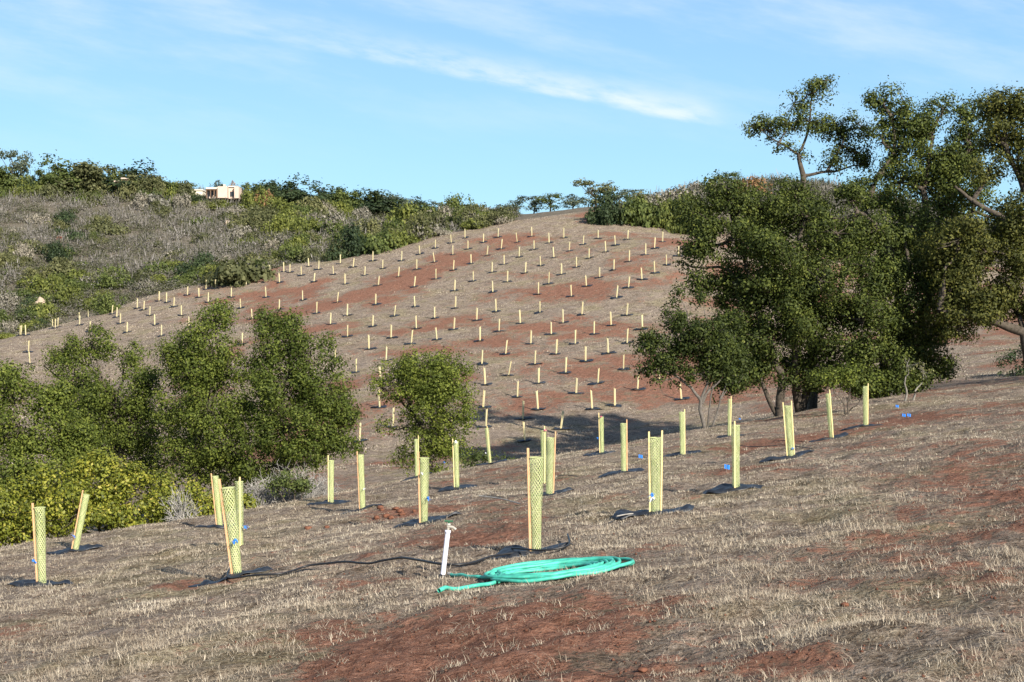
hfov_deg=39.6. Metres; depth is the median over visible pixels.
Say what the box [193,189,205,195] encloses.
outbuilding
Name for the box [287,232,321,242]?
hillside shrub
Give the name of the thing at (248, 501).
shrub
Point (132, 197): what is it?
hillside shrub
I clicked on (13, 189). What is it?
hillside shrub
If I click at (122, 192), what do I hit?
hillside shrub
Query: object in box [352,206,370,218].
hillside shrub
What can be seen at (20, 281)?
hillside shrub
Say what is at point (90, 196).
hillside shrub
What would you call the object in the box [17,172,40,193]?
hillside shrub
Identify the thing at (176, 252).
hillside shrub
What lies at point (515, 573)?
garden hose
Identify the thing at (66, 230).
hillside shrub
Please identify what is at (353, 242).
shrub
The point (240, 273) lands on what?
shrub
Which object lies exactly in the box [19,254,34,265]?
hillside shrub
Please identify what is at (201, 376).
oak tree
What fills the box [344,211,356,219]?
hillside shrub
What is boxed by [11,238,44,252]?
hillside shrub
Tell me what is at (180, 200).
hillside shrub
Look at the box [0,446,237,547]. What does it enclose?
glossy shrub
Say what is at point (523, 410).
tree tube
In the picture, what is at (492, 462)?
weed mat
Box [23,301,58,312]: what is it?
hillside shrub
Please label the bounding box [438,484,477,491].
weed mat
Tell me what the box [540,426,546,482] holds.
tree tube
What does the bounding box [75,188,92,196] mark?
hillside shrub
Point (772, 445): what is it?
drip line
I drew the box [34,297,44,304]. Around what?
boulder
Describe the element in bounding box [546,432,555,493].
tree tube
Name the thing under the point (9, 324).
hillside shrub
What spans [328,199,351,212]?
hedge shrub
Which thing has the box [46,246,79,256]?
hillside shrub
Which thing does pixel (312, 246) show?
hillside shrub
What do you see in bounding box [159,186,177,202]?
hillside shrub
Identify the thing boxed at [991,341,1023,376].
dark bush
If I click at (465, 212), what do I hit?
hillside shrub
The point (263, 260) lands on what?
hillside shrub
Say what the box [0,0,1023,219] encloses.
sky
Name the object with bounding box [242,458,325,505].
dead brush
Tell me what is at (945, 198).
oak tree
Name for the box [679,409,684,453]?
tree tube
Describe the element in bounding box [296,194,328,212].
hillside shrub
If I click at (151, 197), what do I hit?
hillside shrub
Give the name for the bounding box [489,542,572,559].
weed mat
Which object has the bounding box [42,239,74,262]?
hillside shrub
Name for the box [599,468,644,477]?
weed mat
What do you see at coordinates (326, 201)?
hedge shrub
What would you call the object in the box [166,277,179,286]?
hillside shrub
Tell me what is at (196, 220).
hillside shrub
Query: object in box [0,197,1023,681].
ground
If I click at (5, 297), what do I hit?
hillside shrub
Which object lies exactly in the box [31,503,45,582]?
tree tube
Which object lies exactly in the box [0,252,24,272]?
hillside shrub
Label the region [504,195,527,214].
skyline tree
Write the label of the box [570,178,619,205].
skyline tree
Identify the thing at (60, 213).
shrub
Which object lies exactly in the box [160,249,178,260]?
hillside shrub
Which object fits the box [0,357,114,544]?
oak tree
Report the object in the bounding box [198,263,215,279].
hillside shrub
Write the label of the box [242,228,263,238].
hillside shrub
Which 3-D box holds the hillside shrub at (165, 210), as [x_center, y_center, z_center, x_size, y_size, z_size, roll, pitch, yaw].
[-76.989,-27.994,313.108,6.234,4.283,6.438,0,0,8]
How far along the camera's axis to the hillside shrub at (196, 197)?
330.38 m
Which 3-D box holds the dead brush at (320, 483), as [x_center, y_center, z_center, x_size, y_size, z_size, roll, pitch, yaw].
[-5.479,4.223,40.015,1.570,1.174,1.743,0,0,0]
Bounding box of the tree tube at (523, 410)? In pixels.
[522,401,524,419]
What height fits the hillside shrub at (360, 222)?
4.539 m
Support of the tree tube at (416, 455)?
on the ground at (588, 661)
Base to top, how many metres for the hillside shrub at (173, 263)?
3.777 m
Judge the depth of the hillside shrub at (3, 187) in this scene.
335.60 m
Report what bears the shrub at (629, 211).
on the ground at (588, 661)
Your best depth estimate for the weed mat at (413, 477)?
41.04 m
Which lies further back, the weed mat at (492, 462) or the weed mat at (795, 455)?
the weed mat at (492, 462)
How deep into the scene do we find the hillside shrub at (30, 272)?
245.80 m
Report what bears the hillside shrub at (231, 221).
on the ground at (588, 661)
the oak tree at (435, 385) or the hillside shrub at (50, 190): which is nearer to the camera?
the oak tree at (435, 385)
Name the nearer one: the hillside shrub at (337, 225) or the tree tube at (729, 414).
the tree tube at (729, 414)
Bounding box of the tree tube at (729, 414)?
[727,396,731,435]
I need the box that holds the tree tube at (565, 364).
[565,357,566,373]
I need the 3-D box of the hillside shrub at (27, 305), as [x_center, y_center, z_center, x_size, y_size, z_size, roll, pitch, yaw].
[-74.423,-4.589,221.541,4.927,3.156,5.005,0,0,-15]
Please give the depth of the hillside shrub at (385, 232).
179.34 m
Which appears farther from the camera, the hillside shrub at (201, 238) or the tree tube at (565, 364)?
the hillside shrub at (201, 238)
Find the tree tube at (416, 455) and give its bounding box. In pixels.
[414,435,418,475]
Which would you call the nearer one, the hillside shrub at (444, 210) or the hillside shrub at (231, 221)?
the hillside shrub at (444, 210)
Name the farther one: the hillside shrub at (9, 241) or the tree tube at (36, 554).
the hillside shrub at (9, 241)
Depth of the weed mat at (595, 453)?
36.20 m
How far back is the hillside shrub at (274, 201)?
318.29 m
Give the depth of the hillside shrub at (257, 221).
284.26 m
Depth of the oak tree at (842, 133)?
61.89 m
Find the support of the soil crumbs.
on the ground at (588, 661)
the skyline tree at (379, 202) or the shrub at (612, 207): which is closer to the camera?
the shrub at (612, 207)
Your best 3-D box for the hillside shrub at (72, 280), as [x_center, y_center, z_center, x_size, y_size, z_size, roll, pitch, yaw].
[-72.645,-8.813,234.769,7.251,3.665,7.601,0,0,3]
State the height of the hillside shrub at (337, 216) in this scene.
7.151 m
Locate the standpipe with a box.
[439,520,456,577]
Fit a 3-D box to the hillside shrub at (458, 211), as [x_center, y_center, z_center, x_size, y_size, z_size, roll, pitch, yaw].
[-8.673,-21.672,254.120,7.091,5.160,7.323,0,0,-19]
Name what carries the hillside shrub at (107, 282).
on the ground at (588, 661)
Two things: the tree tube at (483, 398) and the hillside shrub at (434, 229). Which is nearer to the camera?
the tree tube at (483, 398)
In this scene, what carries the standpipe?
on the ground at (588, 661)
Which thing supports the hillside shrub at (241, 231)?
on the ground at (588, 661)
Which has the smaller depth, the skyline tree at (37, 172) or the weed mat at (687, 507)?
the weed mat at (687, 507)
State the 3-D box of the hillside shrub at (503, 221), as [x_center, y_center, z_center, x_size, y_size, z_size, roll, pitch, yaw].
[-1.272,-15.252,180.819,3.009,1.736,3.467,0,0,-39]
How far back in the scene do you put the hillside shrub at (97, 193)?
334.47 m
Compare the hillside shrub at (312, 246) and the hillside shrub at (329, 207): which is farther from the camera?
the hillside shrub at (329, 207)
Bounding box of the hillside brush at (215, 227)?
[0,169,1017,334]
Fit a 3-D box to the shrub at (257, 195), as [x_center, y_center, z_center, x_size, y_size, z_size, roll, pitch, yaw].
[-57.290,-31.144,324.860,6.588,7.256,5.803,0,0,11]
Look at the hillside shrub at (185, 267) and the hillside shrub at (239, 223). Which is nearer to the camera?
the hillside shrub at (185, 267)
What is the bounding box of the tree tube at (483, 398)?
[482,390,484,406]
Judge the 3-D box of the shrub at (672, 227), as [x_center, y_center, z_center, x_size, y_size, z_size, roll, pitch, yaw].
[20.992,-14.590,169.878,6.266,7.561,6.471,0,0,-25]
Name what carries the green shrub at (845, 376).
on the ground at (588, 661)
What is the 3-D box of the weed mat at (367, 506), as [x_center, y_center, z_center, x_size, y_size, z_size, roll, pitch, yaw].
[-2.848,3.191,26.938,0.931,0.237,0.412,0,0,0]
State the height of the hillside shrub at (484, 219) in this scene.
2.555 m
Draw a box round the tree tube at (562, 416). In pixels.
[560,410,563,429]
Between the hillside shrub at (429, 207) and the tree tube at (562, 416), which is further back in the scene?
the hillside shrub at (429, 207)
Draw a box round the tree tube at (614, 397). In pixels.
[614,389,615,406]
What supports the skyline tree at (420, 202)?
on the ground at (588, 661)
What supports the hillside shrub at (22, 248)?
on the ground at (588, 661)
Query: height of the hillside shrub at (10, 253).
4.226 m
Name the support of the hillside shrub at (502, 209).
on the ground at (588, 661)
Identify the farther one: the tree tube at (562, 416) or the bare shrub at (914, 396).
the tree tube at (562, 416)
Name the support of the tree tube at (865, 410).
on the ground at (588, 661)
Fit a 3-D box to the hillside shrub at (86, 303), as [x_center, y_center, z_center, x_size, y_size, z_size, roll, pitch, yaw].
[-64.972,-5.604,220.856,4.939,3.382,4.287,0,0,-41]
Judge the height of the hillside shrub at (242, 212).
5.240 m
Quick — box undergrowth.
[50,361,331,510]
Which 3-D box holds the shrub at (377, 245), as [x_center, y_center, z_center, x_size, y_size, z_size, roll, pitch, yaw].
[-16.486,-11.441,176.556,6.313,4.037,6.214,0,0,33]
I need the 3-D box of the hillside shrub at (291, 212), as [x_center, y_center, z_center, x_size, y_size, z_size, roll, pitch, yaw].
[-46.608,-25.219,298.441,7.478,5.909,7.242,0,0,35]
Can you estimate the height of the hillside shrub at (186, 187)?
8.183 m
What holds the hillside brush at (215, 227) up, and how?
on the ground at (588, 661)
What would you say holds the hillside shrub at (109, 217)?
on the ground at (588, 661)
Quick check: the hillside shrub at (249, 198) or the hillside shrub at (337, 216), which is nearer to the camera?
the hillside shrub at (337, 216)
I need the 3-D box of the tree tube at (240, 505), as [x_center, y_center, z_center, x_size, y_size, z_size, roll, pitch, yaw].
[-3.966,2.543,20.859,0.128,1.104,0.264,0,0,-42]
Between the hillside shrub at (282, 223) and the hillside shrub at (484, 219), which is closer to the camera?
the hillside shrub at (484, 219)
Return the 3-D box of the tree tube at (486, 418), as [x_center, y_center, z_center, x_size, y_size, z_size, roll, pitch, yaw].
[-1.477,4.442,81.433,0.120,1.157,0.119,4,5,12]
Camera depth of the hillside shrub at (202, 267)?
235.57 m
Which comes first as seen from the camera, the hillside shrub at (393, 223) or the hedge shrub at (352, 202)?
the hillside shrub at (393, 223)
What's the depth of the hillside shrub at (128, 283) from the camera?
233.87 m
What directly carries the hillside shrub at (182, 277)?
on the ground at (588, 661)
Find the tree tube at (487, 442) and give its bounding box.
[484,427,491,463]
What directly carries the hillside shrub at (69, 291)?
on the ground at (588, 661)
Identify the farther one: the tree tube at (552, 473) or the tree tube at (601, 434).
the tree tube at (601, 434)
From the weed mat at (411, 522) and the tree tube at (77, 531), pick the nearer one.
the weed mat at (411, 522)
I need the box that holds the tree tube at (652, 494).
[648,430,662,511]
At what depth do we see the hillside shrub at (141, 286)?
230.11 m
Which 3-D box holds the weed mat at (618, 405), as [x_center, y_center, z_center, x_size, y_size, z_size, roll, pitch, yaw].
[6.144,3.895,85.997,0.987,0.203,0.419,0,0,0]
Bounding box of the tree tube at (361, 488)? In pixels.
[357,451,364,509]
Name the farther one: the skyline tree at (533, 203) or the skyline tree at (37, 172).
the skyline tree at (37, 172)
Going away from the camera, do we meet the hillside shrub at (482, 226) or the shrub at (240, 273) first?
the shrub at (240, 273)
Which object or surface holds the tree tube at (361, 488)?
on the ground at (588, 661)
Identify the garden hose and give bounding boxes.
[437,556,634,592]
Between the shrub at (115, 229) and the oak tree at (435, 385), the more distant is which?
the shrub at (115, 229)
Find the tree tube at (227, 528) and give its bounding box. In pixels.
[218,479,241,573]
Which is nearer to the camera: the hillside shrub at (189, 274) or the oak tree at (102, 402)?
the oak tree at (102, 402)
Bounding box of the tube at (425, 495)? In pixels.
[417,452,430,522]
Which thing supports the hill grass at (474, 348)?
on the ground at (588, 661)
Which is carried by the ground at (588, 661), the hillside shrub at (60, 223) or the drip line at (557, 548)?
the hillside shrub at (60, 223)
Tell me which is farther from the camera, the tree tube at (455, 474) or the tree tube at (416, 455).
the tree tube at (416, 455)
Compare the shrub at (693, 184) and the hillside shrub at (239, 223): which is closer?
the shrub at (693, 184)
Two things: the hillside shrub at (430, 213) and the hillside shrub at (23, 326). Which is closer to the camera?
the hillside shrub at (23, 326)
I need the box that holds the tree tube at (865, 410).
[863,383,868,424]
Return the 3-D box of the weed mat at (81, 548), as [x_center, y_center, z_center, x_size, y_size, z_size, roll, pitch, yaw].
[-7.702,3.675,25.170,0.996,0.157,0.545,0,0,0]
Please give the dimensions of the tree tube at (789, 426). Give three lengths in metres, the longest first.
1.176 x 0.202 x 0.186 m
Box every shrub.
[0,184,11,197]
[0,188,6,196]
[0,226,7,236]
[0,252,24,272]
[0,291,21,309]
[0,309,13,327]
[0,319,18,331]
[0,332,16,338]
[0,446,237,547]
[1,232,21,241]
[1,239,18,246]
[2,245,26,254]
[3,251,25,265]
[6,241,34,260]
[6,286,34,300]
[7,184,24,196]
[8,226,25,235]
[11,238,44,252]
[13,275,43,287]
[13,296,35,308]
[15,172,32,187]
[15,304,46,321]
[16,322,33,330]
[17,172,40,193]
[17,264,50,279]
[18,179,45,198]
[18,301,41,311]
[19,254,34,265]
[19,271,64,292]
[21,213,49,223]
[23,293,58,304]
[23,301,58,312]
[26,318,53,328]
[30,303,65,320]
[33,317,50,326]
[34,243,48,254]
[35,242,63,253]
[36,181,66,201]
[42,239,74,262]
[44,217,70,230]
[44,254,84,275]
[44,273,64,282]
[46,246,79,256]
[49,214,78,226]
[49,276,85,293]
[51,209,78,220]
[55,227,76,235]
[55,282,84,306]
[60,267,89,282]
[63,231,87,242]
[66,194,100,204]
[72,280,97,290]
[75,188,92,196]
[76,261,92,266]
[77,218,130,235]
[77,296,100,309]
[79,191,102,204]
[86,190,105,199]
[86,214,113,223]
[87,270,121,286]
[88,230,100,240]
[89,270,131,290]
[89,290,112,299]
[89,291,126,314]
[92,263,129,274]
[94,185,110,197]
[95,236,110,244]
[96,288,112,293]
[106,178,137,200]
[108,169,119,188]
[122,278,134,287]
[123,216,143,222]
[127,190,151,210]
[127,268,153,281]
[131,186,152,199]
[133,278,158,289]
[135,186,166,198]
[138,192,171,208]
[142,260,174,275]
[147,199,162,210]
[147,274,167,284]
[151,204,175,217]
[152,180,167,198]
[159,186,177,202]
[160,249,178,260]
[163,248,189,260]
[164,259,187,269]
[165,182,179,199]
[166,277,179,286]
[167,275,193,283]
[168,178,197,199]
[170,192,191,208]
[171,262,196,276]
[173,263,197,272]
[181,277,192,284]
[184,265,215,281]
[185,265,204,281]
[187,232,214,243]
[189,214,212,225]
[189,251,214,266]
[190,193,208,201]
[190,201,207,213]
[196,255,279,287]
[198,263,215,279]
[203,198,221,207]
[204,202,228,209]
[209,484,265,509]
[213,211,240,221]
[213,255,236,261]
[222,205,246,214]
[222,215,250,231]
[224,224,264,240]
[225,242,239,252]
[230,218,259,230]
[234,236,260,245]
[234,251,279,264]
[237,207,275,219]
[238,184,267,209]
[241,210,276,233]
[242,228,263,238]
[244,203,278,222]
[250,257,271,267]
[254,189,273,207]
[256,194,298,213]
[257,463,318,502]
[258,210,299,235]
[258,239,279,252]
[260,231,285,247]
[264,249,284,261]
[267,233,287,246]
[277,207,309,218]
[278,234,313,254]
[279,241,307,262]
[285,200,318,216]
[286,213,324,235]
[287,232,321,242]
[292,209,304,218]
[295,230,326,244]
[295,247,321,262]
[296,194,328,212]
[302,243,324,251]
[313,209,345,219]
[314,239,350,260]
[315,209,352,234]
[315,218,348,235]
[321,199,336,211]
[322,199,334,207]
[323,248,352,260]
[325,232,342,241]
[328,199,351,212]
[329,221,371,256]
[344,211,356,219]
[346,196,363,210]
[347,218,371,230]
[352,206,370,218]
[356,216,386,233]
[358,233,408,254]
[359,217,384,229]
[365,232,374,238]
[374,225,400,239]
[376,225,404,238]
[381,217,405,232]
[382,199,434,228]
[386,229,422,247]
[403,211,439,239]
[407,203,437,216]
[409,221,441,239]
[418,208,444,228]
[425,209,450,227]
[427,203,456,223]
[435,228,451,235]
[439,192,475,209]
[443,205,481,228]
[445,207,475,229]
[452,446,521,467]
[454,217,485,229]
[457,217,492,229]
[462,203,481,212]
[472,214,492,226]
[475,202,492,210]
[481,204,517,218]
[486,210,514,223]
[492,215,513,224]
[584,203,613,224]
[588,188,633,225]
[618,193,657,227]
[619,190,664,208]
[631,200,667,227]
[639,202,677,228]
[646,184,696,206]
[658,189,711,234]
[662,194,681,219]
[682,179,703,192]
[693,179,726,197]
[738,175,772,193]
[803,356,889,413]
[900,356,933,400]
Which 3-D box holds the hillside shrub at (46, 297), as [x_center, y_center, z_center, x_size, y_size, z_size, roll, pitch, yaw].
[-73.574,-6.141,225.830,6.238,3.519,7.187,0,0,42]
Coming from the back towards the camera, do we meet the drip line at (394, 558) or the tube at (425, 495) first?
the tube at (425, 495)
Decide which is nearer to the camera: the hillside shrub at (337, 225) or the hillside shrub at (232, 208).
the hillside shrub at (337, 225)
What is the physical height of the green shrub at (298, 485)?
1.162 m
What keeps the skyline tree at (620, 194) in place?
on the ground at (588, 661)
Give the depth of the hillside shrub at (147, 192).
330.47 m
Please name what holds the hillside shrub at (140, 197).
on the ground at (588, 661)
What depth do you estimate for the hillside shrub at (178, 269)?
241.59 m
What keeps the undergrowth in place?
on the ground at (588, 661)
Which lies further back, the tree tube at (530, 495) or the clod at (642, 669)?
the tree tube at (530, 495)
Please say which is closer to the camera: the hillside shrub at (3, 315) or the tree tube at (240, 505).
the tree tube at (240, 505)
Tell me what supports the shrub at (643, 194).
on the ground at (588, 661)
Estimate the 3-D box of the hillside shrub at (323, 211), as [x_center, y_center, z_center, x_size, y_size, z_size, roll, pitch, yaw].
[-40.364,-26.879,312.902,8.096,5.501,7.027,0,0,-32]
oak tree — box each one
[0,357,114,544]
[24,312,168,496]
[142,293,256,495]
[225,299,370,500]
[361,343,489,476]
[625,279,759,427]
[666,169,978,416]
[739,74,880,409]
[741,75,1005,391]
[911,81,1023,362]
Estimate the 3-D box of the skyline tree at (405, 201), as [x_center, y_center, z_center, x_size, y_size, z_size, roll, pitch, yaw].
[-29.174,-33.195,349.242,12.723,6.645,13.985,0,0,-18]
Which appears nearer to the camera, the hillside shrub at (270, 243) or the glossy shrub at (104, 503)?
the glossy shrub at (104, 503)
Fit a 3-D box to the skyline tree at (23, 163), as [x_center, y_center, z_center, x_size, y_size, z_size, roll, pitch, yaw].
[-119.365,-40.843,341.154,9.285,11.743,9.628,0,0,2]
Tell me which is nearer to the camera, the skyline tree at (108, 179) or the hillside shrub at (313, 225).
the hillside shrub at (313, 225)
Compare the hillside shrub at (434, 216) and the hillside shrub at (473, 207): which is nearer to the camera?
the hillside shrub at (434, 216)
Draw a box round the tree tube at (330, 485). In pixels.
[328,455,333,501]
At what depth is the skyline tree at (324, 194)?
341.38 m
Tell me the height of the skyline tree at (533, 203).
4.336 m
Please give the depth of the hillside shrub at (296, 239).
250.07 m
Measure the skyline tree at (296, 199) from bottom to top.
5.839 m
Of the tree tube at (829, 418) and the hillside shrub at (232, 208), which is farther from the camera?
the hillside shrub at (232, 208)
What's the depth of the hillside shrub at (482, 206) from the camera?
297.73 m
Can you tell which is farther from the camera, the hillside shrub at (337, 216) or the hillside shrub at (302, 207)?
the hillside shrub at (302, 207)
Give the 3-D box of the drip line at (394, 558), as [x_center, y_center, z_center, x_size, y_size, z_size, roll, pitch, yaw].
[-1.907,2.523,15.934,4.227,0.519,1.144,0,0,30]
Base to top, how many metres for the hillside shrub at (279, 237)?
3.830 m
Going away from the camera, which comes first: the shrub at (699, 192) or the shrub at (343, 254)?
the shrub at (343, 254)
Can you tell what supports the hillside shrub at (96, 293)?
on the ground at (588, 661)
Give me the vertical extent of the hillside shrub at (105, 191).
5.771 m
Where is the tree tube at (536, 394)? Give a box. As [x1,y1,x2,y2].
[535,390,538,408]
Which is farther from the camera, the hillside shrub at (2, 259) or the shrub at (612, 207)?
the hillside shrub at (2, 259)
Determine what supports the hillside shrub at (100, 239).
on the ground at (588, 661)
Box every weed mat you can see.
[8,579,72,586]
[47,544,103,554]
[188,566,272,587]
[194,523,244,527]
[306,499,350,505]
[341,504,384,513]
[392,511,461,527]
[400,472,431,481]
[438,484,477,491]
[476,459,506,465]
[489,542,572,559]
[527,487,573,496]
[583,450,615,456]
[588,381,603,384]
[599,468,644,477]
[606,404,621,406]
[611,504,693,519]
[663,450,700,456]
[702,483,763,493]
[716,434,743,437]
[759,450,813,462]
[809,432,848,441]
[840,424,883,430]
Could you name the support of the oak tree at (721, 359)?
on the ground at (588, 661)
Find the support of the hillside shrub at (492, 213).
on the ground at (588, 661)
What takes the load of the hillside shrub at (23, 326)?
on the ground at (588, 661)
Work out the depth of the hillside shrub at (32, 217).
302.39 m
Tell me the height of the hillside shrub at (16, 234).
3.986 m
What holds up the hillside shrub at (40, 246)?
on the ground at (588, 661)
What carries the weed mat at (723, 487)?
on the ground at (588, 661)
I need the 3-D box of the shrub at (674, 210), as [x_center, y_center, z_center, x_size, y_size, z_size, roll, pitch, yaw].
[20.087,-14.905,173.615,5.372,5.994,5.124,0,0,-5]
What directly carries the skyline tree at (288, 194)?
on the ground at (588, 661)
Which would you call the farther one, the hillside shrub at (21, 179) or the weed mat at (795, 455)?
the hillside shrub at (21, 179)
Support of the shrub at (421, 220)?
on the ground at (588, 661)
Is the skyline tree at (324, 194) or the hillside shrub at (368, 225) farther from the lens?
the skyline tree at (324, 194)
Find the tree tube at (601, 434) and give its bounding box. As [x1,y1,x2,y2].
[597,413,603,452]
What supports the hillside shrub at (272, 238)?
on the ground at (588, 661)
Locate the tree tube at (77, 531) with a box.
[71,490,89,549]
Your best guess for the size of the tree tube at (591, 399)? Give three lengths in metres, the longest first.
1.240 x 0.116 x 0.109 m
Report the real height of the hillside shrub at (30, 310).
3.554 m
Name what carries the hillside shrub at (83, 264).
on the ground at (588, 661)
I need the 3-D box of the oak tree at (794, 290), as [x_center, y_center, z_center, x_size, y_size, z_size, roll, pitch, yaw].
[12.362,-1.802,55.610,12.643,10.167,6.131,0,0,0]
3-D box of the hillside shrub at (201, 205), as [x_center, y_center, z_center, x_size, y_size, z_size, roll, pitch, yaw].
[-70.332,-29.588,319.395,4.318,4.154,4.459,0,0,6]
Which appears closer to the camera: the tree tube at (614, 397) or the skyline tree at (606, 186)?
the tree tube at (614, 397)
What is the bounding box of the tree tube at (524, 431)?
[523,422,525,441]
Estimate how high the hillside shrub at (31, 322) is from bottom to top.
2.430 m
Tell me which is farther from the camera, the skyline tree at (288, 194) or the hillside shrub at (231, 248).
the skyline tree at (288, 194)
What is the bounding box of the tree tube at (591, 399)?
[590,390,592,407]
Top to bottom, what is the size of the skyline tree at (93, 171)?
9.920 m
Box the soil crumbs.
[0,416,1023,681]
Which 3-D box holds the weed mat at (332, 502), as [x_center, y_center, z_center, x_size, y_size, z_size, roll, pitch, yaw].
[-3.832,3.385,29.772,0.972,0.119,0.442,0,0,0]
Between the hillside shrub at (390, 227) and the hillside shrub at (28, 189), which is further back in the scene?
the hillside shrub at (28, 189)
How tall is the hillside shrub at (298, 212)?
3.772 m
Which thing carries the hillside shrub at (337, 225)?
on the ground at (588, 661)
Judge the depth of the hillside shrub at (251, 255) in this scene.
243.62 m
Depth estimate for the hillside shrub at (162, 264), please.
240.92 m
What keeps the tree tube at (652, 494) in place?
on the ground at (588, 661)
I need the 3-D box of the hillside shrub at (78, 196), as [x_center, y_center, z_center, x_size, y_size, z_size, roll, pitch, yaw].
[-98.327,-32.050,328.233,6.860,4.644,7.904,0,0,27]
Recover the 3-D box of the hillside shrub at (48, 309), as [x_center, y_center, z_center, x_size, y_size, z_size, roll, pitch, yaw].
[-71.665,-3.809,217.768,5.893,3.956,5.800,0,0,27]
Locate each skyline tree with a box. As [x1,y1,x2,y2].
[0,148,36,180]
[0,165,23,187]
[34,167,52,184]
[36,150,93,189]
[47,158,123,194]
[96,157,162,192]
[119,172,167,192]
[152,179,198,191]
[236,182,282,200]
[253,172,312,202]
[279,188,312,205]
[309,180,350,204]
[329,189,364,207]
[343,185,404,216]
[371,193,419,208]
[410,196,430,209]
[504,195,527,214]
[517,195,545,213]
[530,192,564,211]
[561,194,586,208]
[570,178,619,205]
[611,189,629,203]
[625,188,650,199]
[714,171,741,181]
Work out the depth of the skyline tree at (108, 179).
337.86 m
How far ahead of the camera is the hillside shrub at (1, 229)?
288.27 m
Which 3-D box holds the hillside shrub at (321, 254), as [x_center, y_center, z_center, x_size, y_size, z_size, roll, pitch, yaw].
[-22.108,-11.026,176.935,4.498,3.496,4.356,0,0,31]
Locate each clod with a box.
[637,667,647,672]
[840,602,848,606]
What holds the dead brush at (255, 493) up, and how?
on the ground at (588, 661)
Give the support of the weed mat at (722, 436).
on the ground at (588, 661)
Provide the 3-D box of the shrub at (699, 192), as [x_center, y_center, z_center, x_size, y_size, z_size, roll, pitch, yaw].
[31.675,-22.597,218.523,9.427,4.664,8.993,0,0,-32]
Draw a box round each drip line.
[226,550,528,578]
[511,533,570,550]
[740,445,811,448]
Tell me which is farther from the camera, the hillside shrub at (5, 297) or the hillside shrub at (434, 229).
the hillside shrub at (5, 297)
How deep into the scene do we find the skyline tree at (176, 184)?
334.65 m
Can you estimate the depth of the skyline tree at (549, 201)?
297.20 m
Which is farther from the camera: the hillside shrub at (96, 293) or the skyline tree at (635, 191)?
the skyline tree at (635, 191)
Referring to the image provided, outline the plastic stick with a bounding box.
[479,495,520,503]
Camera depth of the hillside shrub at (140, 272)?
238.04 m
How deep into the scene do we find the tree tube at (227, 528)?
16.73 m
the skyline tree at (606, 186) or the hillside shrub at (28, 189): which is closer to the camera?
the skyline tree at (606, 186)
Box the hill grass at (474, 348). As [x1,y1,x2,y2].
[0,212,1023,492]
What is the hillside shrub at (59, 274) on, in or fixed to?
on the ground at (588, 661)
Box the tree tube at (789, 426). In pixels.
[782,401,794,455]
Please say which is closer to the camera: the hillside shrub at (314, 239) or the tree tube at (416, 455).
the tree tube at (416, 455)
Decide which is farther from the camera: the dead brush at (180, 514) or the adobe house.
the adobe house
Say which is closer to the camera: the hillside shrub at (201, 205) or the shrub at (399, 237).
the shrub at (399, 237)
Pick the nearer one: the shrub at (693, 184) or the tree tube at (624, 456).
the tree tube at (624, 456)
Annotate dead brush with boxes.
[160,485,201,522]
[241,479,278,509]
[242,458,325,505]
[298,471,344,497]
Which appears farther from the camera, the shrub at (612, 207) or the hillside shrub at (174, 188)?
the hillside shrub at (174, 188)
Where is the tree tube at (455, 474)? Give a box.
[452,439,458,486]
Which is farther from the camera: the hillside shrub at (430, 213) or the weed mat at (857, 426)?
the hillside shrub at (430, 213)
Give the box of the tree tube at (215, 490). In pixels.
[211,473,222,524]
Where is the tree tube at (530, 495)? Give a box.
[527,448,543,548]
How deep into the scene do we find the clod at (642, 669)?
8.27 m
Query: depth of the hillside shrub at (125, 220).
306.24 m
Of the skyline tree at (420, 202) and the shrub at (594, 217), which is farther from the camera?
the skyline tree at (420, 202)
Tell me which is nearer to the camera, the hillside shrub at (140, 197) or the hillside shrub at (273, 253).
the hillside shrub at (273, 253)
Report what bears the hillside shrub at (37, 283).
on the ground at (588, 661)
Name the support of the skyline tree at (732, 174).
on the ground at (588, 661)
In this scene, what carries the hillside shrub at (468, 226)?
on the ground at (588, 661)
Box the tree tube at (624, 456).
[620,419,627,470]
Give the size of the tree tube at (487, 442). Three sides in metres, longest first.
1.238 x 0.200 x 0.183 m
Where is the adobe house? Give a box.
[205,184,242,200]
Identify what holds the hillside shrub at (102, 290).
on the ground at (588, 661)
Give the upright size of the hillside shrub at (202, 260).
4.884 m
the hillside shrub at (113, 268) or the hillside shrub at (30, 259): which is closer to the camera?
the hillside shrub at (113, 268)
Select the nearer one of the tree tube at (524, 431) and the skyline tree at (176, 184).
the tree tube at (524, 431)
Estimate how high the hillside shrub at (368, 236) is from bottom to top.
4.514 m
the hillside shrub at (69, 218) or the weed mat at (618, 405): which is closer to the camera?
the weed mat at (618, 405)
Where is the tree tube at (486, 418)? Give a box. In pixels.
[485,409,487,427]
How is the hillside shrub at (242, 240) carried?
on the ground at (588, 661)
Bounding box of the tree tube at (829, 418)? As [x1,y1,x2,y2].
[825,390,833,437]
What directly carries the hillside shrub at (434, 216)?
on the ground at (588, 661)
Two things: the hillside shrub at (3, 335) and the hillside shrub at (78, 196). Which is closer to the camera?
the hillside shrub at (3, 335)
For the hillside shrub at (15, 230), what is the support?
on the ground at (588, 661)
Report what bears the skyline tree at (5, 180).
on the ground at (588, 661)
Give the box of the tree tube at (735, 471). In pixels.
[731,421,739,487]
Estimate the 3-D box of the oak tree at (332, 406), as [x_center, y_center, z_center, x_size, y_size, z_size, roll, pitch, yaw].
[-6.983,2.060,46.093,4.978,6.902,4.090,0,0,0]
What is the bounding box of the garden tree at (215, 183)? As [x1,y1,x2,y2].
[210,179,222,186]

